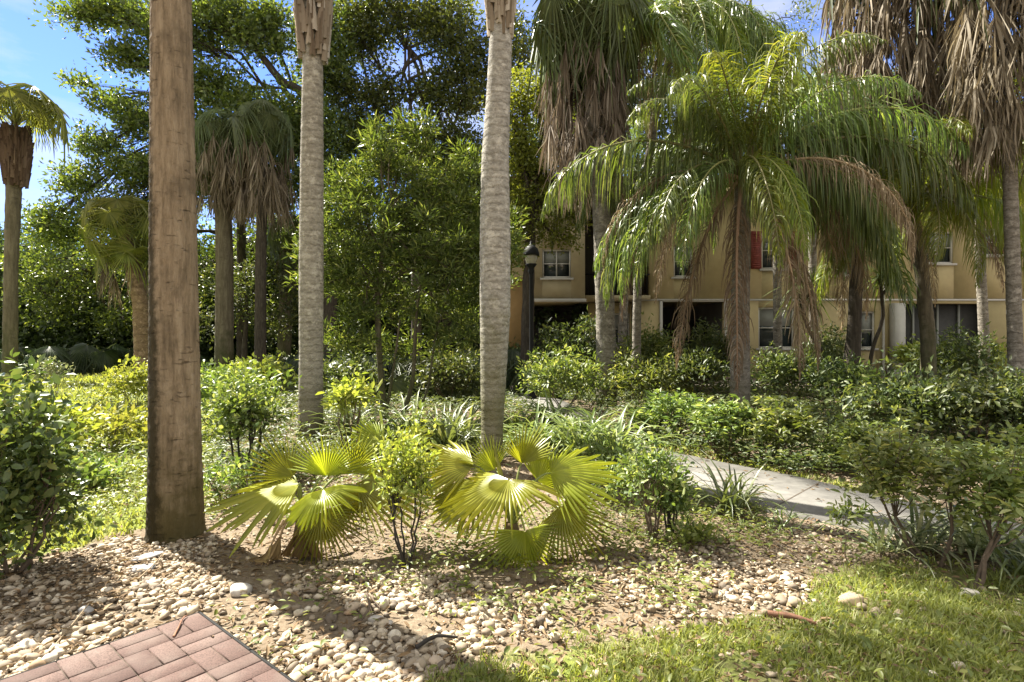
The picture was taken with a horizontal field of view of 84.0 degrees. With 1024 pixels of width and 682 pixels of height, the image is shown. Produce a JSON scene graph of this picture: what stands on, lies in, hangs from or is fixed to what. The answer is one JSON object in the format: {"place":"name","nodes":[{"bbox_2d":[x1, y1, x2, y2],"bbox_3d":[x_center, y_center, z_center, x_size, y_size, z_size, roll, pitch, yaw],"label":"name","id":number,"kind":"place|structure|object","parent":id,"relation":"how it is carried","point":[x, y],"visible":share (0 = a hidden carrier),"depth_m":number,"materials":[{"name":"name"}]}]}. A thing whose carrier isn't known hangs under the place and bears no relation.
{"place":"outdoors","nodes":[
{"label":"outdoors","id":0,"kind":"place"},
{"bbox_2d":[0,611,295,681],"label":"brick patio","id":1,"kind":"structure","parent":0,"point":[194,649],"depth_m":2.61,"materials":[{"name":"red brick"}]},
{"bbox_2d":[0,364,875,559],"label":"grass","id":2,"kind":"structure","parent":0,"point":[94,381],"depth_m":6.37,"materials":[{"name":"plant"}]},
{"bbox_2d":[0,0,1022,341],"label":"sky","id":3,"kind":"structure","parent":0,"point":[29,54],"materials":[{"name":"blue"}]},
{"bbox_2d":[0,346,1023,681],"bbox_3d":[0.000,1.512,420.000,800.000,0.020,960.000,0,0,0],"label":"ground","id":4,"kind":"structure","parent":0,"point":[426,626],"depth_m":3.71,"materials":[{"name":"soil"}]},
{"bbox_2d":[0,81,69,390],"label":"cabbage palm","id":5,"kind":"object","parent":4,"relation":"on","point":[17,144],"visible":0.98,"depth_m":15.86,"materials":[{"name":"plant"}]},
{"bbox_2d":[0,374,111,448],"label":"shrub","id":6,"kind":"object","parent":4,"relation":"on","point":[74,411],"visible":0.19,"depth_m":6.38,"materials":[{"name":"green plant"}]},
{"bbox_2d":[18,346,96,377],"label":"shrub","id":7,"kind":"object","parent":4,"relation":"on","point":[52,351],"visible":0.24,"depth_m":23.31,"materials":[{"name":"green plant"}]},
{"bbox_2d":[0,348,118,577],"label":"shrub","id":8,"kind":"object","parent":4,"relation":"on","point":[32,466],"visible":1,"depth_m":3.68,"materials":[{"name":"green plant"}]},
{"bbox_2d":[47,343,133,377],"bbox_3d":[-18.230,2.407,25.024,3.513,4.670,3.831,0,0,0],"label":"palmetto","id":9,"kind":"object","parent":4,"relation":"on","point":[91,354],"visible":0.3,"depth_m":24.08,"materials":[{"name":"green plant"}]},
{"bbox_2d":[51,447,136,496],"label":"shrub","id":10,"kind":"object","parent":4,"relation":"on","point":[94,477],"visible":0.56,"depth_m":5.77,"materials":[{"name":"green plant"}]},
{"bbox_2d":[64,398,147,453],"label":"shrub","id":11,"kind":"object","parent":4,"relation":"on","point":[130,423],"visible":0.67,"depth_m":7.81,"materials":[{"name":"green plant"}]},
{"bbox_2d":[76,196,148,371],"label":"cabbage palm","id":12,"kind":"object","parent":4,"relation":"on","point":[125,248],"visible":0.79,"depth_m":20.43,"materials":[{"name":"green plant"}]},
{"bbox_2d":[85,353,147,407],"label":"shrub","id":13,"kind":"object","parent":4,"relation":"on","point":[129,379],"visible":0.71,"depth_m":11.29,"materials":[{"name":"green plant"}]},
{"bbox_2d":[143,0,206,544],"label":"palm tree","id":14,"kind":"object","parent":4,"relation":"on","point":[175,508],"visible":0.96,"depth_m":4.29,"materials":[{"name":"brown plant"}]},
{"bbox_2d":[0,207,369,355],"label":"oak tree","id":15,"kind":"object","parent":4,"relation":"on","point":[58,302],"visible":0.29,"depth_m":26.78,"materials":[{"name":"green plant"}]},
{"bbox_2d":[19,0,404,358],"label":"oak tree","id":16,"kind":"object","parent":4,"relation":"on","point":[251,25],"visible":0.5,"depth_m":21.71,"materials":[{"name":"green plant"}]},
{"bbox_2d":[194,108,254,376],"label":"cabbage palm","id":17,"kind":"object","parent":4,"relation":"on","point":[215,149],"visible":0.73,"depth_m":20.21,"materials":[{"name":"green plant"}]},
{"bbox_2d":[203,446,270,498],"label":"shrub","id":18,"kind":"object","parent":4,"relation":"on","point":[226,476],"visible":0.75,"depth_m":5.32,"materials":[{"name":"green plant"}]},
{"bbox_2d":[236,220,246,362],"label":"cabbage palm","id":19,"kind":"object","parent":4,"relation":"on","point":[241,246],"visible":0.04,"depth_m":25.82,"materials":[{"name":"brown plant"}]},
{"bbox_2d":[200,357,289,431],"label":"shrub","id":20,"kind":"object","parent":4,"relation":"on","point":[212,380],"visible":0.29,"depth_m":9.22,"materials":[{"name":"green plant"}]},
{"bbox_2d":[198,258,298,358],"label":"understorey tree","id":21,"kind":"object","parent":4,"relation":"on","point":[241,303],"visible":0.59,"depth_m":22.64,"materials":[{"name":"green plant"}]},
{"bbox_2d":[201,360,307,475],"bbox_3d":[-2.922,0.878,6.380,1.194,1.323,1.201,0,0,-40],"label":"shrub","id":22,"kind":"object","parent":4,"relation":"on","point":[241,407],"visible":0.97,"depth_m":6.19,"materials":[{"name":"green plant"}]},
{"bbox_2d":[214,348,298,395],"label":"shrub","id":23,"kind":"object","parent":4,"relation":"on","point":[263,367],"visible":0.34,"depth_m":14.60,"materials":[{"name":"green plant"}]},
{"bbox_2d":[224,99,299,365],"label":"cabbage palm","id":24,"kind":"object","parent":4,"relation":"on","point":[270,199],"visible":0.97,"depth_m":19.69,"materials":[{"name":"green plant"}]},
{"bbox_2d":[234,435,308,487],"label":"shrub","id":25,"kind":"object","parent":4,"relation":"on","point":[264,450],"visible":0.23,"depth_m":5.69,"materials":[{"name":"green plant"}]},
{"bbox_2d":[266,214,298,360],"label":"cabbage palm","id":26,"kind":"object","parent":4,"relation":"on","point":[280,254],"visible":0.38,"depth_m":23.58,"materials":[{"name":"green plant"}]},
{"bbox_2d":[0,204,587,366],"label":"woodland","id":27,"kind":"object","parent":4,"relation":"on","point":[65,337],"visible":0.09,"depth_m":29.50,"materials":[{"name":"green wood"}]},
{"bbox_2d":[292,0,333,440],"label":"palm tree","id":28,"kind":"object","parent":4,"relation":"on","point":[313,19],"visible":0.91,"depth_m":8.66,"materials":[{"name":"grey plant"}]},
{"bbox_2d":[203,425,437,564],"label":"fan palm","id":29,"kind":"object","parent":4,"relation":"on","point":[274,496],"visible":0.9,"depth_m":3.93,"materials":[{"name":"green plant"}]},
{"bbox_2d":[294,406,386,444],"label":"strap leaf plant","id":30,"kind":"object","parent":4,"relation":"on","point":[345,422],"visible":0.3,"depth_m":8.33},
{"bbox_2d":[287,347,395,405],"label":"shrub","id":31,"kind":"object","parent":4,"relation":"on","point":[330,372],"visible":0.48,"depth_m":12.42,"materials":[{"name":"green plant"}]},
{"bbox_2d":[315,367,382,451],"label":"shrub","id":32,"kind":"object","parent":4,"relation":"on","point":[344,394],"visible":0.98,"depth_m":6.80,"materials":[{"name":"green plant"}]},
{"bbox_2d":[318,401,432,455],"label":"strap leaf plant","id":33,"kind":"object","parent":4,"relation":"on","point":[381,423],"visible":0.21,"depth_m":7.57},
{"bbox_2d":[350,421,432,470],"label":"fan palm","id":34,"kind":"object","parent":4,"relation":"on","point":[373,432],"visible":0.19,"depth_m":6.14,"materials":[{"name":"green plant"}]},
{"bbox_2d":[363,400,444,567],"bbox_3d":[-0.725,0.961,3.772,0.502,1.146,0.520,0,0,-25],"label":"shrub","id":35,"kind":"object","parent":4,"relation":"on","point":[396,480],"visible":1,"depth_m":3.73,"materials":[{"name":"green plant"}]},
{"bbox_2d":[281,103,530,418],"bbox_3d":[-1.989,-1.340,10.915,4.778,6.516,2.788,0,0,0],"label":"feathery tree","id":36,"kind":"object","parent":4,"relation":"on","point":[346,272],"visible":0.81,"depth_m":10.79,"materials":[{"name":"green plant"}]},
{"bbox_2d":[355,386,473,455],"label":"strap leaf plant","id":37,"kind":"object","parent":4,"relation":"on","point":[404,416],"visible":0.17,"depth_m":7.72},
{"bbox_2d":[300,0,536,354],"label":"oak tree","id":38,"kind":"object","parent":4,"relation":"on","point":[432,21],"visible":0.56,"depth_m":23.51,"materials":[{"name":"green plant"}]},
{"bbox_2d":[334,175,531,354],"bbox_3d":[-3.806,-4.026,29.006,14.128,11.263,5.734,0,0,0],"label":"broadleaf tree","id":39,"kind":"object","parent":4,"relation":"on","point":[407,275],"visible":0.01,"depth_m":28.57,"materials":[{"name":"green plant"}]},
{"bbox_2d":[386,351,480,402],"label":"shrub","id":40,"kind":"object","parent":4,"relation":"on","point":[399,384],"visible":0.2,"depth_m":14.26,"materials":[{"name":"green plant"}]},
{"bbox_2d":[380,396,516,456],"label":"strap leaf plant","id":41,"kind":"object","parent":4,"relation":"on","point":[451,432],"visible":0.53,"depth_m":7.46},
{"bbox_2d":[400,339,506,401],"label":"shrub","id":42,"kind":"object","parent":4,"relation":"on","point":[456,372],"visible":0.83,"depth_m":13.32,"materials":[{"name":"green plant"}]},
{"bbox_2d":[413,396,529,443],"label":"strap leaf plant","id":43,"kind":"object","parent":4,"relation":"on","point":[471,412],"visible":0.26,"depth_m":8.47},
{"bbox_2d":[480,0,516,462],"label":"palm tree","id":44,"kind":"object","parent":4,"relation":"on","point":[495,263],"visible":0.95,"depth_m":6.97,"materials":[{"name":"grey plant"}]},
{"bbox_2d":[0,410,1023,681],"bbox_3d":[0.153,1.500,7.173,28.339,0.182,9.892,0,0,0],"label":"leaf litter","id":45,"kind":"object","parent":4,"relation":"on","point":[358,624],"visible":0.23,"depth_m":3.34,"materials":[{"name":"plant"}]},
{"bbox_2d":[0,453,1023,681],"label":"pebbles","id":46,"kind":"object","parent":4,"relation":"on","point":[23,640],"visible":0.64,"depth_m":3.26,"materials":[{"name":"gravel"}]},
{"bbox_2d":[5,406,1023,681],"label":"weeds","id":47,"kind":"object","parent":4,"relation":"on","point":[879,670],"visible":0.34,"depth_m":3.55,"materials":[{"name":"green plant"}]},
{"bbox_2d":[6,379,1023,474],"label":"ground cover","id":48,"kind":"object","parent":4,"relation":"on","point":[769,449],"visible":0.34,"depth_m":8.33,"materials":[{"name":"green plant"}]},
{"bbox_2d":[420,423,623,569],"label":"fan palm","id":49,"kind":"object","parent":4,"relation":"on","point":[569,476],"visible":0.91,"depth_m":3.96,"materials":[{"name":"green plant"}]},
{"bbox_2d":[523,241,538,398],"bbox_3d":[0.489,-0.500,14.500,0.410,4.101,0.404,0,0,0],"label":"lamp post","id":50,"kind":"object","parent":4,"relation":"on","point":[532,252],"visible":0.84,"depth_m":14.45,"materials":[{"name":"black metal"}]},
{"bbox_2d":[476,395,588,462],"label":"strap leaf plant","id":51,"kind":"object","parent":4,"relation":"on","point":[531,428],"visible":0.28,"depth_m":7.47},
{"bbox_2d":[477,57,592,373],"bbox_3d":[0.880,-3.812,19.006,4.169,10.832,2.518,0,0,0],"label":"oak tree","id":52,"kind":"object","parent":4,"relation":"on","point":[524,162],"visible":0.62,"depth_m":18.81,"materials":[{"name":"green plant"}]},
{"bbox_2d":[507,355,595,398],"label":"shrub","id":53,"kind":"object","parent":4,"relation":"on","point":[523,388],"visible":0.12,"depth_m":15.54,"materials":[{"name":"green plant"}]},
{"bbox_2d":[508,387,600,432],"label":"strap leaf plant","id":54,"kind":"object","parent":4,"relation":"on","point":[553,409],"visible":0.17,"depth_m":8.91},
{"bbox_2d":[515,337,620,406],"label":"shrub","id":55,"kind":"object","parent":4,"relation":"on","point":[582,377],"visible":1,"depth_m":12.29,"materials":[{"name":"green plant"}]},
{"bbox_2d":[519,305,624,368],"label":"shrub","id":56,"kind":"object","parent":4,"relation":"on","point":[577,341],"visible":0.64,"depth_m":16.07,"materials":[{"name":"green plant"}]},
{"bbox_2d":[505,405,660,460],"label":"strap leaf plant","id":57,"kind":"object","parent":4,"relation":"on","point":[565,431],"visible":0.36,"depth_m":7.13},
{"bbox_2d":[526,0,652,406],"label":"cabbage palm","id":58,"kind":"object","parent":4,"relation":"on","point":[571,38],"visible":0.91,"depth_m":12.78,"materials":[{"name":"brown plant"}]},
{"bbox_2d":[548,401,648,445],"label":"strap leaf plant","id":59,"kind":"object","parent":4,"relation":"on","point":[597,415],"visible":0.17,"depth_m":8.27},
{"bbox_2d":[565,421,648,469],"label":"shrub","id":60,"kind":"object","parent":4,"relation":"on","point":[599,447],"visible":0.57,"depth_m":6.11,"materials":[{"name":"green plant"}]},
{"bbox_2d":[591,445,651,506],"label":"shrub","id":61,"kind":"object","parent":4,"relation":"on","point":[624,497],"visible":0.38,"depth_m":5.22,"materials":[{"name":"green plant"}]},
{"bbox_2d":[556,399,693,464],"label":"strap leaf plant","id":62,"kind":"object","parent":4,"relation":"on","point":[619,425],"visible":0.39,"depth_m":6.93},
{"bbox_2d":[509,15,746,174],"bbox_3d":[6.195,-8.935,30.863,14.916,21.070,5.745,0,0,0],"label":"broadleaf tree","id":63,"kind":"object","parent":4,"relation":"on","point":[630,126],"visible":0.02,"depth_m":30.48,"materials":[{"name":"green plant"}]},
{"bbox_2d":[600,337,681,406],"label":"shrub","id":64,"kind":"object","parent":4,"relation":"on","point":[652,376],"visible":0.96,"depth_m":12.33,"materials":[{"name":"green plant"}]},
{"bbox_2d":[600,424,701,541],"bbox_3d":[1.034,1.081,4.274,0.738,0.913,0.823,0,0,0],"label":"shrub","id":65,"kind":"object","parent":4,"relation":"on","point":[655,467],"visible":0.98,"depth_m":4.17,"materials":[{"name":"green plant"}]},
{"bbox_2d":[616,311,692,369],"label":"shrub","id":66,"kind":"object","parent":4,"relation":"on","point":[654,342],"visible":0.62,"depth_m":16.60,"materials":[{"name":"green plant"}]},
{"bbox_2d":[626,388,710,442],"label":"shrub","id":67,"kind":"object","parent":4,"relation":"on","point":[665,409],"visible":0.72,"depth_m":8.39,"materials":[{"name":"green plant"}]},
{"bbox_2d":[640,470,698,532],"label":"shrub","id":68,"kind":"object","parent":4,"relation":"on","point":[682,507],"visible":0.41,"depth_m":4.35,"materials":[{"name":"green plant"}]},
{"bbox_2d":[573,0,802,398],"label":"queen palm","id":69,"kind":"object","parent":4,"relation":"on","point":[726,25],"visible":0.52,"depth_m":12.61,"materials":[{"name":"green plant"}]},
{"bbox_2d":[662,515,716,551],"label":"shrub","id":70,"kind":"object","parent":4,"relation":"on","point":[687,532],"visible":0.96,"depth_m":4.10,"materials":[{"name":"green plant"}]},
{"bbox_2d":[654,344,729,399],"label":"shrub","id":71,"kind":"object","parent":4,"relation":"on","point":[696,367],"visible":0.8,"depth_m":13.96,"materials":[{"name":"green plant"}]},
{"bbox_2d":[672,316,753,388],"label":"shrub","id":72,"kind":"object","parent":4,"relation":"on","point":[716,342],"visible":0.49,"depth_m":17.26,"materials":[{"name":"green plant"}]},
{"bbox_2d":[686,394,767,457],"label":"shrub","id":73,"kind":"object","parent":4,"relation":"on","point":[714,419],"visible":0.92,"depth_m":7.20,"materials":[{"name":"green plant"}]},
{"bbox_2d":[670,450,798,536],"bbox_3d":[1.922,1.246,4.945,1.053,0.488,1.239,0,0,0],"label":"strap leaf plant","id":74,"kind":"object","parent":4,"relation":"on","point":[735,502],"visible":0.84,"depth_m":4.93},
{"bbox_2d":[661,67,835,388],"bbox_3d":[8.160,-2.915,17.566,6.347,9.029,5.708,0,0,-33],"label":"queen palm","id":75,"kind":"object","parent":4,"relation":"on","point":[777,332],"visible":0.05,"depth_m":17.39,"materials":[{"name":"grey plant"}]},
{"bbox_2d":[540,30,979,406],"bbox_3d":[4.892,-1.893,11.539,7.036,6.985,6.293,0,0,40],"label":"queen palm","id":76,"kind":"object","parent":4,"relation":"on","point":[799,179],"visible":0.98,"depth_m":10.79,"materials":[{"name":"green plant"}]},
{"bbox_2d":[509,176,1023,376],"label":"house","id":77,"kind":"structure","parent":4,"relation":"on","point":[565,280],"depth_m":24.50,"materials":[{"name":"paint"}]},
{"bbox_2d":[540,249,573,279],"bbox_3d":[1.878,-3.211,23.947,1.406,1.296,0.255,0,0,0],"label":"window","id":78,"kind":"structure","parent":77,"relation":"in","point":[558,268],"depth_m":24.05,"materials":[{"name":"white glass"}]},
{"bbox_2d":[756,307,796,349],"bbox_3d":[11.387,-0.523,24.548,1.750,1.847,0.255,0,0,0],"label":"window","id":79,"kind":"structure","parent":77,"relation":"in","point":[765,314],"depth_m":24.65,"materials":[{"name":"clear glass"}]},
{"bbox_2d":[861,311,878,349],"bbox_3d":[15.332,-0.437,24.548,0.820,1.675,0.255,0,0,0],"label":"window","id":80,"kind":"structure","parent":77,"relation":"in","point":[868,326],"depth_m":24.65,"materials":[{"name":"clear glass"}]},
{"bbox_2d":[731,393,824,463],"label":"shrub","id":81,"kind":"object","parent":4,"relation":"on","point":[782,425],"visible":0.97,"depth_m":6.87,"materials":[{"name":"green plant"}]},
{"bbox_2d":[737,0,824,152],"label":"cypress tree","id":82,"kind":"object","parent":4,"relation":"on","point":[807,9],"visible":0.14,"depth_m":29.82,"materials":[{"name":"green plant"}]},
{"bbox_2d":[728,341,837,402],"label":"shrub","id":83,"kind":"object","parent":4,"relation":"on","point":[779,366],"visible":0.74,"depth_m":13.39,"materials":[{"name":"green plant"}]},
{"bbox_2d":[760,267,846,388],"bbox_3d":[7.194,-0.246,13.957,2.332,3.534,1.999,0,0,0],"label":"dracaena","id":84,"kind":"object","parent":4,"relation":"on","point":[813,281],"visible":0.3,"depth_m":13.97,"materials":[{"name":"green plant"}]},
{"bbox_2d":[790,317,869,365],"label":"shrub","id":85,"kind":"object","parent":4,"relation":"on","point":[832,347],"visible":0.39,"depth_m":17.79,"materials":[{"name":"green plant"}]},
{"bbox_2d":[795,349,891,404],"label":"shrub","id":86,"kind":"object","parent":4,"relation":"on","point":[840,368],"visible":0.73,"depth_m":12.28,"materials":[{"name":"green plant"}]},
{"bbox_2d":[823,492,874,567],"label":"sapling","id":87,"kind":"object","parent":4,"relation":"on","point":[861,511],"visible":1,"depth_m":3.79,"materials":[{"name":"green plant"}]},
{"bbox_2d":[814,413,915,471],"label":"shrub","id":88,"kind":"object","parent":4,"relation":"on","point":[855,432],"visible":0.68,"depth_m":6.51,"materials":[{"name":"green plant"}]},
{"bbox_2d":[808,0,956,400],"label":"cabbage palm","id":89,"kind":"object","parent":4,"relation":"on","point":[914,58],"visible":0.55,"depth_m":12.29,"materials":[{"name":"brown plant"}]},
{"bbox_2d":[808,498,957,579],"bbox_3d":[2.642,1.316,4.061,0.806,0.347,0.856,0,0,-39],"label":"strap leaf plant","id":90,"kind":"object","parent":4,"relation":"on","point":[878,547],"visible":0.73,"depth_m":4.03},
{"bbox_2d":[790,344,976,448],"bbox_3d":[5.320,0.793,7.943,2.234,1.490,1.650,0,0,0],"label":"shrub","id":91,"kind":"object","parent":4,"relation":"on","point":[884,398],"visible":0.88,"depth_m":7.83,"materials":[{"name":"green plant"}]},
{"bbox_2d":[863,260,914,381],"bbox_3d":[10.469,-0.478,15.974,2.128,3.965,1.931,0,0,0],"label":"dracaena","id":92,"kind":"object","parent":4,"relation":"on","point":[878,284],"visible":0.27,"depth_m":15.97,"materials":[{"name":"green plant"}]},
{"bbox_2d":[777,112,1023,385],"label":"queen palm","id":93,"kind":"object","parent":4,"relation":"on","point":[922,265],"visible":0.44,"depth_m":12.17,"materials":[{"name":"plant"}]},
{"bbox_2d":[824,408,999,567],"bbox_3d":[2.676,0.992,3.958,0.971,1.099,0.885,0,0,16],"label":"shrub","id":94,"kind":"object","parent":4,"relation":"on","point":[900,461],"visible":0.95,"depth_m":3.82,"materials":[{"name":"green plant"}]},
{"bbox_2d":[840,489,1011,571],"bbox_3d":[2.955,1.284,4.079,1.049,0.411,0.927,0,0,0],"label":"strap leaf plant","id":95,"kind":"object","parent":4,"relation":"on","point":[919,524],"visible":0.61,"depth_m":4.00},
{"bbox_2d":[876,480,1023,586],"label":"strap leaf plant","id":96,"kind":"object","parent":4,"relation":"on","point":[967,541],"visible":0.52,"depth_m":3.93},
{"bbox_2d":[896,319,1006,390],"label":"shrub","id":97,"kind":"object","parent":4,"relation":"on","point":[948,357],"visible":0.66,"depth_m":14.36,"materials":[{"name":"green plant"}]},
{"bbox_2d":[890,355,1023,445],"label":"shrub","id":98,"kind":"object","parent":4,"relation":"on","point":[977,401],"visible":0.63,"depth_m":7.42,"materials":[{"name":"green plant"}]},
{"bbox_2d":[916,0,1023,383],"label":"cabbage palm","id":99,"kind":"object","parent":4,"relation":"on","point":[970,52],"visible":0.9,"depth_m":10.85,"materials":[{"name":"brown plant"}]},
{"bbox_2d":[943,418,1023,591],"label":"shrub","id":100,"kind":"object","parent":4,"relation":"on","point":[1009,487],"visible":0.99,"depth_m":3.48,"materials":[{"name":"green plant"}]},
{"bbox_2d":[944,524,1023,596],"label":"strap leaf plant","id":101,"kind":"object","parent":4,"relation":"on","point":[1019,566],"visible":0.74,"depth_m":3.67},
{"bbox_2d":[973,354,1023,445],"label":"shrub","id":102,"kind":"object","parent":4,"relation":"on","point":[1015,397],"visible":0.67,"depth_m":7.28,"materials":[{"name":"green plant"}]},
{"bbox_2d":[418,553,1023,681],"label":"grass","id":103,"kind":"structure","parent":0,"point":[939,601],"depth_m":2.82,"materials":[{"name":"plant"}]},
{"bbox_2d":[509,379,992,386],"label":"road","id":104,"kind":"structure","parent":0,"point":[785,386],"depth_m":20.29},
{"bbox_2d":[509,278,522,346],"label":"garden wall","id":105,"kind":"structure","parent":104,"relation":"on","point":[515,311],"depth_m":21.50,"materials":[{"name":"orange paint"}]},
{"bbox_2d":[532,113,729,376],"bbox_3d":[4.532,-3.100,19.660,6.610,9.410,5.939,0,0,-42],"label":"queen palm","id":106,"kind":"object","parent":104,"relation":"on","point":[622,327],"visible":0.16,"depth_m":19.27,"materials":[{"name":"green plant"}]},
{"bbox_2d":[711,55,913,382],"bbox_3d":[10.583,-4.165,18.991,7.454,11.534,4.714,0,0,-13],"label":"queen palm","id":107,"kind":"object","parent":104,"relation":"on","point":[813,264],"visible":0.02,"depth_m":19.87,"materials":[{"name":"grey plant"}]},
{"bbox_2d":[878,142,1023,381],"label":"queen palm","id":108,"kind":"object","parent":104,"relation":"on","point":[982,306],"visible":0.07,"depth_m":18.87,"materials":[{"name":"grey plant"}]},
{"bbox_2d":[505,388,1023,553],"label":"path","id":109,"kind":"structure","parent":0,"point":[794,493],"depth_m":5.46,"materials":[{"name":"concrete"}]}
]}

